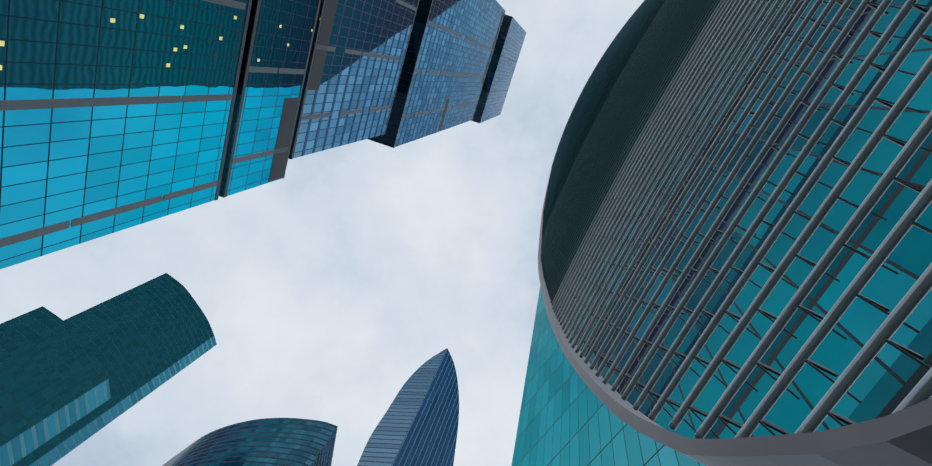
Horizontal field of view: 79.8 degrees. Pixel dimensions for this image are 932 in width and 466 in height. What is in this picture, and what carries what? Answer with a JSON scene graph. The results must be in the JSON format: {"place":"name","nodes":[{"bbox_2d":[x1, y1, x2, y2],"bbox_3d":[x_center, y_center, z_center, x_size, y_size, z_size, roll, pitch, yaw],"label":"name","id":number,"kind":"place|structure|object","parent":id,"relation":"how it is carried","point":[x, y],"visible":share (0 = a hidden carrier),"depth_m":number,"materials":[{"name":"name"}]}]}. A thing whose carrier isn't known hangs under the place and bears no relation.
{"place":"outdoors","nodes":[
{"label":"outdoors","id":0,"kind":"place"},
{"bbox_2d":[0,306,110,465],"bbox_3d":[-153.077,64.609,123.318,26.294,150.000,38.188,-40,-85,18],"label":"tower","id":1,"kind":"structure","parent":0,"point":[54,379],"depth_m":175.28,"materials":[{"name":"teal glass"}]},
{"bbox_2d":[0,0,643,465],"label":"sky","id":2,"kind":"structure","parent":0,"point":[321,288],"materials":[{"name":"white"}]},
{"label":"ground","id":3,"kind":"structure","parent":0,"visible":0},
{"bbox_2d":[12,273,216,465],"bbox_3d":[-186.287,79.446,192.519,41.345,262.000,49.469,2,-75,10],"label":"tall tower","id":4,"kind":"structure","parent":3,"relation":"on","point":[143,340],"depth_m":268.91,"materials":[{"name":"teal glass"}]},
{"bbox_2d":[162,418,337,465],"bbox_3d":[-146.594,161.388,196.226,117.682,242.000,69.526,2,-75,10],"label":"skyscraper","id":5,"kind":"structure","parent":3,"relation":"on","point":[282,442],"depth_m":280.36,"materials":[{"name":"blue glass"}]},
{"bbox_2d":[0,0,525,268],"bbox_3d":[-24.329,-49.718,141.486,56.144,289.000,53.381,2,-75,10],"label":"tower blocks","id":6,"kind":"structure","parent":3,"relation":"on","point":[58,165],"depth_m":54.47,"materials":[{"name":"blue glass"}]},
{"bbox_2d":[0,0,525,247],"bbox_3d":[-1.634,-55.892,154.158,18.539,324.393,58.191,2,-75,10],"label":"tower trim","id":7,"kind":"structure","parent":6,"relation":"attached to","point":[280,152],"depth_m":65.41,"materials":[{"name":"black metal"}]},
{"bbox_2d":[357,348,458,465],"bbox_3d":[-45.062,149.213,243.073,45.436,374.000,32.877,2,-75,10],"label":"skyscraper","id":8,"kind":"structure","parent":3,"relation":"on","point":[417,425],"depth_m":338.08,"materials":[{"name":"blue glass"}]},
{"bbox_2d":[512,286,704,465],"bbox_3d":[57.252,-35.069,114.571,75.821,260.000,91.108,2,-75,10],"label":"glass building","id":9,"kind":"structure","parent":3,"relation":"on","point":[567,417],"depth_m":33.84,"materials":[{"name":"teal glass"}]},
{"bbox_2d":[538,0,931,465],"bbox_3d":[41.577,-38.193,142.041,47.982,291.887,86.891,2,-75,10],"label":"curved rim","id":10,"kind":"object","parent":9,"relation":"attached to","point":[902,437],"visible":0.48,"depth_m":9.09,"materials":[{"name":"grey metal"}]},
{"bbox_2d":[541,0,931,438],"bbox_3d":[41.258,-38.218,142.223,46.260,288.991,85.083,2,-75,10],"label":"facade louvers","id":11,"kind":"object","parent":10,"relation":"attached to","point":[605,95],"visible":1,"depth_m":22.35,"materials":[{"name":"metal"}]},
{"bbox_2d":[546,0,931,438],"bbox_3d":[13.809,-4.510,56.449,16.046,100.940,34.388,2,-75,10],"label":"louvre wall brackets","id":12,"kind":"object","parent":11,"relation":"attached to","point":[837,417],"visible":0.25,"depth_m":14.98,"materials":[{"name":"grey metal"}]},
{"bbox_2d":[564,0,931,465],"bbox_3d":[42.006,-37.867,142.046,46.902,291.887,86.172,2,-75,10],"label":"louvre wall glass","id":13,"kind":"object","parent":10,"relation":"attached to","point":[887,381],"visible":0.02,"depth_m":14.03,"materials":[{"name":"teal glass"}]}
]}

